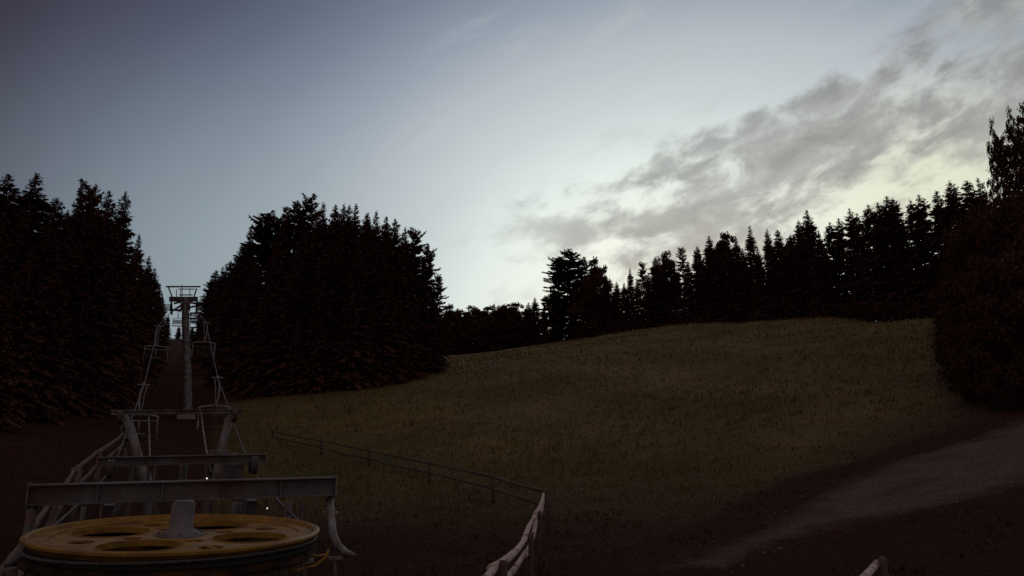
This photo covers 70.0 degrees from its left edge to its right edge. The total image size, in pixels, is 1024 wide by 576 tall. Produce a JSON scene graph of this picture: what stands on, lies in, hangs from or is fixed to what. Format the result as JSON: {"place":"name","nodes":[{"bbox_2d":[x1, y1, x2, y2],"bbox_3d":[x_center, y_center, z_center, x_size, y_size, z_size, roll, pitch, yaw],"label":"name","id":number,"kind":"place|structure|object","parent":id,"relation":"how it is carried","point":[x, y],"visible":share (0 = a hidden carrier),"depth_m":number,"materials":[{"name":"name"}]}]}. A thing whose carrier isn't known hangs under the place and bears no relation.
{"place":"outdoors","nodes":[
{"label":"outdoors","id":0,"kind":"place"},
{"bbox_2d":[0,318,1023,575],"bbox_3d":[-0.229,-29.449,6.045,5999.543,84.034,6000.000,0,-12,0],"label":"ground","id":1,"kind":"structure","parent":0,"point":[930,542],"depth_m":34.42,"materials":[{"name":"green plant"}]},
{"bbox_2d":[0,174,32,270],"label":"spruce tree","id":2,"kind":"object","parent":1,"relation":"on","point":[8,209],"visible":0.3,"depth_m":42.13,"materials":[{"name":"green plant"}]},
{"bbox_2d":[15,172,65,379],"bbox_3d":[-29.224,0.188,43.724,7.585,15.058,7.527,1,-12,-5],"label":"spruce tree","id":3,"kind":"object","parent":1,"relation":"on","point":[36,205],"visible":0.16,"depth_m":44.61,"materials":[{"name":"green plant"}]},
{"bbox_2d":[10,221,86,415],"bbox_3d":[-25.360,1.956,38.768,5.058,11.537,4.916,0,-12,-1],"label":"spruce tree","id":4,"kind":"object","parent":1,"relation":"on","point":[46,259],"visible":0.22,"depth_m":39.25,"materials":[{"name":"green plant"}]},
{"bbox_2d":[0,431,128,575],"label":"wooden fence","id":5,"kind":"object","parent":1,"relation":"on","point":[55,510],"visible":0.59,"depth_m":16.96,"materials":[{"name":"grey wood"}]},
{"bbox_2d":[48,210,88,387],"bbox_3d":[-27.940,1.567,44.493,5.059,13.226,5.020,6,-13,-28],"label":"spruce tree","id":6,"kind":"object","parent":1,"relation":"on","point":[64,238],"visible":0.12,"depth_m":45.21,"materials":[{"name":"green plant"}]},
{"bbox_2d":[58,189,91,276],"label":"spruce tree","id":7,"kind":"object","parent":1,"relation":"on","point":[78,222],"visible":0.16,"depth_m":51.10,"materials":[{"name":"green plant"}]},
{"bbox_2d":[71,178,99,236],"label":"conifer tree","id":8,"kind":"object","parent":1,"relation":"on","point":[89,195],"visible":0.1,"depth_m":57.09,"materials":[{"name":"green plant"}]},
{"bbox_2d":[71,210,134,416],"bbox_3d":[-27.442,1.863,47.117,5.879,14.363,5.826,10,-15,-40],"label":"spruce tree","id":9,"kind":"object","parent":1,"relation":"on","point":[94,251],"visible":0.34,"depth_m":47.41,"materials":[{"name":"green plant"}]},
{"bbox_2d":[90,189,135,406],"bbox_3d":[-29.797,1.407,52.726,6.247,17.911,6.360,-2,-12,9],"label":"spruce tree","id":10,"kind":"object","parent":1,"relation":"on","point":[110,222],"visible":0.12,"depth_m":53.86,"materials":[{"name":"green plant"}]},
{"bbox_2d":[99,221,139,409],"bbox_3d":[-27.959,2.484,50.362,5.156,14.723,5.305,-4,-12,18],"label":"spruce tree","id":11,"kind":"object","parent":1,"relation":"on","point":[118,253],"visible":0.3,"depth_m":50.60,"materials":[{"name":"green plant"}]},
{"bbox_2d":[113,191,146,409],"bbox_3d":[-30.049,1.353,55.098,5.514,18.186,5.464,4,-12,-20],"label":"spruce tree","id":12,"kind":"object","parent":1,"relation":"on","point":[126,234],"visible":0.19,"depth_m":55.75,"materials":[{"name":"green plant"}]},
{"bbox_2d":[124,253,148,403],"bbox_3d":[-33.027,3.732,62.178,5.063,14.863,5.154,2,-12,-8],"label":"spruce tree","id":13,"kind":"object","parent":1,"relation":"on","point":[133,294],"visible":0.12,"depth_m":62.68,"materials":[{"name":"green plant"}]},
{"bbox_2d":[128,234,152,399],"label":"spruce tree","id":14,"kind":"object","parent":1,"relation":"on","point":[139,266],"visible":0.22,"depth_m":70.22,"materials":[{"name":"green plant"}]},
{"bbox_2d":[142,256,163,382],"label":"spruce tree","id":15,"kind":"object","parent":1,"relation":"on","point":[150,279],"visible":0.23,"depth_m":88.64,"materials":[{"name":"green plant"}]},
{"bbox_2d":[151,268,166,372],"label":"spruce tree","id":16,"kind":"object","parent":1,"relation":"on","point":[155,288],"visible":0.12,"depth_m":107.14,"materials":[{"name":"green plant"}]},
{"bbox_2d":[4,408,355,575],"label":"lift station","id":17,"kind":"object","parent":1,"relation":"on","point":[182,530],"visible":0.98,"depth_m":9.23,"materials":[{"name":"yellow paint"}]},
{"bbox_2d":[20,309,317,565],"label":"haul rope","id":18,"kind":"object","parent":17,"relation":"attached to","point":[134,563],"visible":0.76,"depth_m":7.17,"materials":[{"name":"metal"}]},
{"bbox_2d":[120,383,158,440],"bbox_3d":[-13.451,4.492,26.548,1.234,2.051,0.879,5,-12,-21],"label":"chairlift chair","id":19,"kind":"object","parent":18,"relation":"hanging from","point":[139,422],"visible":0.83,"depth_m":26.41,"materials":[{"name":"grey metal"}]},
{"bbox_2d":[197,376,231,429],"bbox_3d":[-11.312,4.385,27.923,1.234,2.051,0.879,6,-13,-26],"label":"chairlift chair","id":20,"kind":"object","parent":18,"relation":"hanging from","point":[213,416],"visible":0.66,"depth_m":27.94,"materials":[{"name":"grey metal"}]},
{"bbox_2d":[161,285,204,418],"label":"lift tower","id":21,"kind":"structure","parent":1,"relation":"on","point":[184,306],"depth_m":56.64,"materials":[{"name":"metal"}]},
{"bbox_2d":[181,270,219,363],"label":"spruce tree","id":22,"kind":"object","parent":1,"relation":"on","point":[208,295],"visible":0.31,"depth_m":134.60,"materials":[{"name":"green plant"}]},
{"bbox_2d":[192,260,233,375],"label":"spruce tree","id":23,"kind":"object","parent":1,"relation":"on","point":[222,283],"visible":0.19,"depth_m":110.38,"materials":[{"name":"green plant"}]},
{"bbox_2d":[198,274,237,385],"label":"spruce tree","id":24,"kind":"object","parent":1,"relation":"on","point":[227,295],"visible":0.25,"depth_m":91.34,"materials":[{"name":"green plant"}]},
{"bbox_2d":[203,229,261,387],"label":"spruce tree","id":25,"kind":"object","parent":1,"relation":"on","point":[236,294],"visible":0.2,"depth_m":90.27,"materials":[{"name":"green plant"}]},
{"bbox_2d":[201,210,279,380],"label":"conifer tree","id":26,"kind":"object","parent":1,"relation":"on","point":[262,235],"visible":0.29,"depth_m":88.33,"materials":[{"name":"green plant"}]},
{"bbox_2d":[220,259,264,394],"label":"spruce tree","id":27,"kind":"object","parent":1,"relation":"on","point":[252,289],"visible":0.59,"depth_m":81.10,"materials":[{"name":"green plant"}]},
{"bbox_2d":[235,243,287,387],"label":"spruce tree","id":28,"kind":"object","parent":1,"relation":"on","point":[276,272],"visible":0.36,"depth_m":78.86,"materials":[{"name":"green plant"}]},
{"bbox_2d":[249,219,295,340],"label":"spruce tree","id":29,"kind":"object","parent":1,"relation":"on","point":[284,246],"visible":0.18,"depth_m":83.94,"materials":[{"name":"green plant"}]},
{"bbox_2d":[261,200,307,296],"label":"conifer tree","id":30,"kind":"object","parent":1,"relation":"on","point":[291,221],"visible":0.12,"depth_m":86.68,"materials":[{"name":"green plant"}]},
{"bbox_2d":[260,232,316,381],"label":"spruce tree","id":31,"kind":"object","parent":1,"relation":"on","point":[303,266],"visible":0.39,"depth_m":77.94,"materials":[{"name":"green plant"}]},
{"bbox_2d":[282,193,328,301],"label":"conifer tree","id":32,"kind":"object","parent":1,"relation":"on","point":[305,217],"visible":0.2,"depth_m":85.41,"materials":[{"name":"green plant"}]},
{"bbox_2d":[297,211,327,328],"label":"spruce tree","id":33,"kind":"object","parent":1,"relation":"on","point":[316,246],"visible":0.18,"depth_m":83.10,"materials":[{"name":"green plant"}]},
{"bbox_2d":[296,241,354,394],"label":"spruce tree","id":34,"kind":"object","parent":1,"relation":"on","point":[329,267],"visible":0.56,"depth_m":76.35,"materials":[{"name":"green plant"}]},
{"bbox_2d":[321,209,344,302],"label":"spruce tree","id":35,"kind":"object","parent":1,"relation":"on","point":[333,236],"visible":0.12,"depth_m":85.94,"materials":[{"name":"green plant"}]},
{"bbox_2d":[331,217,359,339],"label":"spruce tree","id":36,"kind":"object","parent":1,"relation":"on","point":[347,248],"visible":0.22,"depth_m":81.74,"materials":[{"name":"green plant"}]},
{"bbox_2d":[338,219,391,366],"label":"spruce tree","id":37,"kind":"object","parent":1,"relation":"on","point":[367,246],"visible":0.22,"depth_m":80.16,"materials":[{"name":"green plant"}]},
{"bbox_2d":[373,221,410,371],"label":"spruce tree","id":38,"kind":"object","parent":1,"relation":"on","point":[387,251],"visible":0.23,"depth_m":82.81,"materials":[{"name":"green plant"}]},
{"bbox_2d":[390,234,425,377],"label":"spruce tree","id":39,"kind":"object","parent":1,"relation":"on","point":[402,253],"visible":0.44,"depth_m":82.03,"materials":[{"name":"green plant"}]},
{"bbox_2d":[270,430,550,530],"bbox_3d":[-6.654,8.457,35.525,2.490,3.382,34.068,7,-13,-30],"label":"wooden fence","id":40,"kind":"object","parent":1,"relation":"on","point":[491,476],"visible":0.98,"depth_m":30.17,"materials":[{"name":"brown wood"}]},
{"bbox_2d":[400,262,428,380],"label":"spruce tree","id":41,"kind":"object","parent":1,"relation":"on","point":[411,290],"visible":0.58,"depth_m":81.60,"materials":[{"name":"green plant"}]},
{"bbox_2d":[404,227,440,376],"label":"conifer tree","id":42,"kind":"object","parent":1,"relation":"on","point":[414,249],"visible":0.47,"depth_m":84.87,"materials":[{"name":"green plant"}]},
{"bbox_2d":[417,244,456,374],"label":"conifer tree","id":43,"kind":"object","parent":1,"relation":"on","point":[429,270],"visible":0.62,"depth_m":86.43,"materials":[{"name":"green plant"}]},
{"bbox_2d":[434,273,451,367],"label":"conifer tree","id":44,"kind":"object","parent":1,"relation":"on","point":[439,288],"visible":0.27,"depth_m":90.79,"materials":[{"name":"green plant"}]},
{"bbox_2d":[445,321,475,354],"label":"broadleaf tree","id":45,"kind":"object","parent":1,"relation":"on","point":[459,335],"visible":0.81,"depth_m":237.34,"materials":[{"name":"green plant"}]},
{"bbox_2d":[493,303,523,344],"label":"broadleaf tree","id":46,"kind":"object","parent":1,"relation":"on","point":[503,312],"visible":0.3,"depth_m":248.82,"materials":[{"name":"green plant"}]},
{"bbox_2d":[497,321,521,349],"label":"broadleaf tree","id":47,"kind":"object","parent":1,"relation":"on","point":[507,328],"visible":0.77,"depth_m":238.47,"materials":[{"name":"green plant"}]},
{"bbox_2d":[0,406,1023,575],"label":"weeds","id":48,"kind":"object","parent":1,"relation":"on","point":[636,523],"visible":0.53,"depth_m":17.52,"materials":[{"name":"plant"}]},
{"bbox_2d":[483,491,548,575],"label":"wooden fence","id":49,"kind":"object","parent":1,"relation":"on","point":[500,565],"visible":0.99,"depth_m":10.44,"materials":[{"name":"grey wood"}]},
{"bbox_2d":[519,297,541,346],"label":"spruce tree","id":50,"kind":"object","parent":1,"relation":"on","point":[530,333],"visible":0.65,"depth_m":231.50,"materials":[{"name":"green plant"}]},
{"bbox_2d":[525,255,574,344],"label":"conifer tree","id":51,"kind":"object","parent":1,"relation":"on","point":[557,279],"visible":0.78,"depth_m":206.91,"materials":[{"name":"green plant"}]},
{"bbox_2d":[537,289,568,342],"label":"broadleaf tree","id":52,"kind":"object","parent":1,"relation":"on","point":[552,315],"visible":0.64,"depth_m":206.22,"materials":[{"name":"green plant"}]},
{"bbox_2d":[532,248,589,342],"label":"conifer tree","id":53,"kind":"object","parent":1,"relation":"on","point":[571,256],"visible":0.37,"depth_m":210.25,"materials":[{"name":"green plant"}]},
{"bbox_2d":[561,277,607,339],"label":"broadleaf tree","id":54,"kind":"object","parent":1,"relation":"on","point":[586,291],"visible":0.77,"depth_m":198.00,"materials":[{"name":"green plant"}]},
{"bbox_2d":[574,256,614,336],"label":"broadleaf tree","id":55,"kind":"object","parent":1,"relation":"on","point":[596,273],"visible":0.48,"depth_m":201.46,"materials":[{"name":"green plant"}]},
{"bbox_2d":[213,315,980,526],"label":"grass","id":56,"kind":"structure","parent":1,"relation":"on","point":[557,440],"depth_m":47.75,"materials":[{"name":"green plant"}]},
{"bbox_2d":[589,291,609,337],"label":"spruce tree","id":57,"kind":"object","parent":1,"relation":"on","point":[600,323],"visible":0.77,"depth_m":188.35,"materials":[{"name":"green plant"}]},
{"bbox_2d":[612,283,633,332],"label":"spruce tree","id":58,"kind":"object","parent":1,"relation":"on","point":[624,316],"visible":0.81,"depth_m":179.86,"materials":[{"name":"green plant"}]},
{"bbox_2d":[625,280,645,330],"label":"spruce tree","id":59,"kind":"object","parent":1,"relation":"on","point":[636,302],"visible":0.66,"depth_m":175.67,"materials":[{"name":"green plant"}]},
{"bbox_2d":[637,275,657,328],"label":"spruce tree","id":60,"kind":"object","parent":1,"relation":"on","point":[648,300],"visible":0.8,"depth_m":173.15,"materials":[{"name":"green plant"}]},
{"bbox_2d":[649,269,669,327],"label":"spruce tree","id":61,"kind":"object","parent":1,"relation":"on","point":[662,293],"visible":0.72,"depth_m":170.74,"materials":[{"name":"green plant"}]},
{"bbox_2d":[652,250,680,307],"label":"broadleaf tree","id":62,"kind":"object","parent":1,"relation":"on","point":[667,264],"visible":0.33,"depth_m":174.95,"materials":[{"name":"green plant"}]},
{"bbox_2d":[661,267,685,325],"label":"spruce tree","id":63,"kind":"object","parent":1,"relation":"on","point":[675,291],"visible":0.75,"depth_m":166.21,"materials":[{"name":"green plant"}]},
{"bbox_2d":[675,262,697,324],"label":"spruce tree","id":64,"kind":"object","parent":1,"relation":"on","point":[690,301],"visible":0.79,"depth_m":162.71,"materials":[{"name":"green plant"}]},
{"bbox_2d":[688,259,713,323],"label":"spruce tree","id":65,"kind":"object","parent":1,"relation":"on","point":[702,315],"visible":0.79,"depth_m":158.85,"materials":[{"name":"green plant"}]},
{"bbox_2d":[704,253,728,323],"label":"spruce tree","id":66,"kind":"object","parent":1,"relation":"on","point":[718,277],"visible":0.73,"depth_m":156.28,"materials":[{"name":"green plant"}]},
{"bbox_2d":[696,231,738,305],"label":"broadleaf tree","id":67,"kind":"object","parent":1,"relation":"on","point":[723,249],"visible":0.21,"depth_m":162.81,"materials":[{"name":"green plant"}]},
{"bbox_2d":[715,253,741,323],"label":"spruce tree","id":68,"kind":"object","parent":1,"relation":"on","point":[730,269],"visible":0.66,"depth_m":153.54,"materials":[{"name":"green plant"}]},
{"bbox_2d":[728,248,755,323],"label":"spruce tree","id":69,"kind":"object","parent":1,"relation":"on","point":[742,310],"visible":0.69,"depth_m":149.98,"materials":[{"name":"green plant"}]},
{"bbox_2d":[738,225,756,318],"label":"spruce tree","id":70,"kind":"object","parent":1,"relation":"on","point":[751,248],"visible":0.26,"depth_m":154.06,"materials":[{"name":"green plant"}]},
{"bbox_2d":[747,247,773,321],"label":"spruce tree","id":71,"kind":"object","parent":1,"relation":"on","point":[759,287],"visible":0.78,"depth_m":144.10,"materials":[{"name":"green plant"}]},
{"bbox_2d":[759,248,786,321],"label":"spruce tree","id":72,"kind":"object","parent":1,"relation":"on","point":[772,276],"visible":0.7,"depth_m":141.50,"materials":[{"name":"green plant"}]},
{"bbox_2d":[773,251,794,320],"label":"spruce tree","id":73,"kind":"object","parent":1,"relation":"on","point":[784,265],"visible":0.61,"depth_m":138.76,"materials":[{"name":"green plant"}]},
{"bbox_2d":[782,243,811,319],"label":"spruce tree","id":74,"kind":"object","parent":1,"relation":"on","point":[796,266],"visible":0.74,"depth_m":132.32,"materials":[{"name":"green plant"}]},
{"bbox_2d":[789,210,840,318],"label":"spruce tree","id":75,"kind":"object","parent":1,"relation":"on","point":[809,240],"visible":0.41,"depth_m":132.64,"materials":[{"name":"green plant"}]},
{"bbox_2d":[804,248,835,318],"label":"spruce tree","id":76,"kind":"object","parent":1,"relation":"on","point":[819,295],"visible":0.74,"depth_m":127.38,"materials":[{"name":"green plant"}]},
{"bbox_2d":[821,243,842,305],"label":"spruce tree","id":77,"kind":"object","parent":1,"relation":"on","point":[828,282],"visible":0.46,"depth_m":128.89,"materials":[{"name":"green plant"}]},
{"bbox_2d":[822,221,855,302],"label":"spruce tree","id":78,"kind":"object","parent":1,"relation":"on","point":[828,239],"visible":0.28,"depth_m":133.18,"materials":[{"name":"green plant"}]},
{"bbox_2d":[826,218,859,304],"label":"spruce tree","id":79,"kind":"object","parent":1,"relation":"on","point":[839,251],"visible":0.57,"depth_m":130.34,"materials":[{"name":"green plant"}]},
{"bbox_2d":[835,208,871,303],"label":"spruce tree","id":80,"kind":"object","parent":1,"relation":"on","point":[854,296],"visible":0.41,"depth_m":128.02,"materials":[{"name":"green plant"}]},
{"bbox_2d":[841,212,873,303],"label":"spruce tree","id":81,"kind":"object","parent":1,"relation":"on","point":[856,234],"visible":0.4,"depth_m":125.80,"materials":[{"name":"green plant"}]},
{"bbox_2d":[849,205,882,306],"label":"spruce tree","id":82,"kind":"object","parent":1,"relation":"on","point":[867,229],"visible":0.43,"depth_m":121.50,"materials":[{"name":"green plant"}]},
{"bbox_2d":[861,202,894,305],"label":"spruce tree","id":83,"kind":"object","parent":1,"relation":"on","point":[875,230],"visible":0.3,"depth_m":119.03,"materials":[{"name":"green plant"}]},
{"bbox_2d":[859,196,910,321],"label":"spruce tree","id":84,"kind":"object","parent":1,"relation":"on","point":[883,219],"visible":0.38,"depth_m":116.44,"materials":[{"name":"green plant"}]},
{"bbox_2d":[881,198,921,304],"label":"spruce tree","id":85,"kind":"object","parent":1,"relation":"on","point":[897,230],"visible":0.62,"depth_m":113.62,"materials":[{"name":"green plant"}]},
{"bbox_2d":[900,199,932,304],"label":"spruce tree","id":86,"kind":"object","parent":1,"relation":"on","point":[908,227],"visible":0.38,"depth_m":111.44,"materials":[{"name":"green plant"}]},
{"bbox_2d":[896,195,940,305],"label":"spruce tree","id":87,"kind":"object","parent":1,"relation":"on","point":[922,225],"visible":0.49,"depth_m":108.80,"materials":[{"name":"green plant"}]},
{"bbox_2d":[919,191,952,301],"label":"spruce tree","id":88,"kind":"object","parent":1,"relation":"on","point":[937,210],"visible":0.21,"depth_m":104.58,"materials":[{"name":"green plant"}]},
{"bbox_2d":[926,317,953,370],"bbox_3d":[30.892,4.046,51.501,2.974,5.239,2.474,4,-12,-20],"label":"bush","id":89,"kind":"object","parent":1,"relation":"on","point":[942,364],"visible":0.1,"depth_m":51.75,"materials":[{"name":"green plant"}]},
{"bbox_2d":[925,267,968,367],"bbox_3d":[29.488,2.963,47.931,3.754,8.615,3.643,1,-12,-6],"label":"bush","id":90,"kind":"object","parent":1,"relation":"on","point":[946,290],"visible":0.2,"depth_m":48.52,"materials":[{"name":"green plant"}]},
{"bbox_2d":[934,180,963,268],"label":"spruce tree","id":91,"kind":"object","parent":1,"relation":"on","point":[952,202],"visible":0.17,"depth_m":100.44,"materials":[{"name":"green plant"}]},
{"bbox_2d":[932,318,982,393],"bbox_3d":[25.386,4.273,40.736,3.193,5.071,3.098,-5,-13,23],"label":"bush","id":92,"kind":"object","parent":1,"relation":"on","point":[959,336],"visible":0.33,"depth_m":40.82,"materials":[{"name":"green plant"}]},
{"bbox_2d":[954,180,977,246],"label":"spruce tree","id":93,"kind":"object","parent":1,"relation":"on","point":[967,201],"visible":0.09,"depth_m":94.43,"materials":[{"name":"green plant"}]},
{"bbox_2d":[942,201,991,333],"bbox_3d":[32.564,0.515,49.197,6.320,13.270,5.256,1,-12,-6],"label":"bush","id":94,"kind":"object","parent":1,"relation":"on","point":[959,255],"visible":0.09,"depth_m":50.52,"materials":[{"name":"green plant"}]},
{"bbox_2d":[936,255,1010,336],"bbox_3d":[27.757,2.357,41.840,5.252,8.891,4.368,-11,-16,43],"label":"bush","id":95,"kind":"object","parent":1,"relation":"on","point":[970,278],"visible":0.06,"depth_m":42.40,"materials":[{"name":"green plant"}]},
{"bbox_2d":[941,312,1023,400],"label":"bush","id":96,"kind":"object","parent":1,"relation":"on","point":[974,351],"visible":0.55,"depth_m":36.63,"materials":[{"name":"green plant"}]},
{"bbox_2d":[944,187,1023,310],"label":"bush","id":97,"kind":"object","parent":1,"relation":"on","point":[975,249],"visible":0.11,"depth_m":48.14,"materials":[{"name":"green plant"}]},
{"bbox_2d":[960,248,1023,360],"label":"bush","id":98,"kind":"object","parent":1,"relation":"on","point":[1003,277],"visible":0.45,"depth_m":39.70,"materials":[{"name":"green plant"}]},
{"bbox_2d":[964,364,1023,410],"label":"bush","id":99,"kind":"object","parent":1,"relation":"on","point":[995,400],"visible":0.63,"depth_m":33.67,"materials":[{"name":"green plant"}]},
{"bbox_2d":[968,191,1023,301],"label":"bush","id":100,"kind":"object","parent":1,"relation":"on","point":[1008,223],"visible":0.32,"depth_m":45.63,"materials":[{"name":"green plant"}]},
{"bbox_2d":[981,117,1016,206],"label":"broadleaf tree","id":101,"kind":"object","parent":1,"relation":"on","point":[992,160],"visible":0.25,"depth_m":53.48,"materials":[{"name":"green plant"}]},
{"bbox_2d":[983,139,1023,205],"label":"broadleaf tree","id":102,"kind":"object","parent":1,"relation":"on","point":[1000,161],"visible":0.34,"depth_m":52.12,"materials":[{"name":"green plant"}]},
{"bbox_2d":[1006,101,1023,196],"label":"broadleaf tree","id":103,"kind":"object","parent":1,"relation":"on","point":[1019,121],"visible":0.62,"depth_m":51.38,"materials":[{"name":"green plant"}]},
{"bbox_2d":[0,0,1023,338],"label":"sky","id":104,"kind":"structure","parent":0,"point":[513,134],"materials":[{"name":"blue"}]},
{"bbox_2d":[617,417,1023,572],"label":"gravel track","id":105,"kind":"structure","parent":0,"point":[711,558],"depth_m":21.04,"materials":[{"name":"grey gravel"}]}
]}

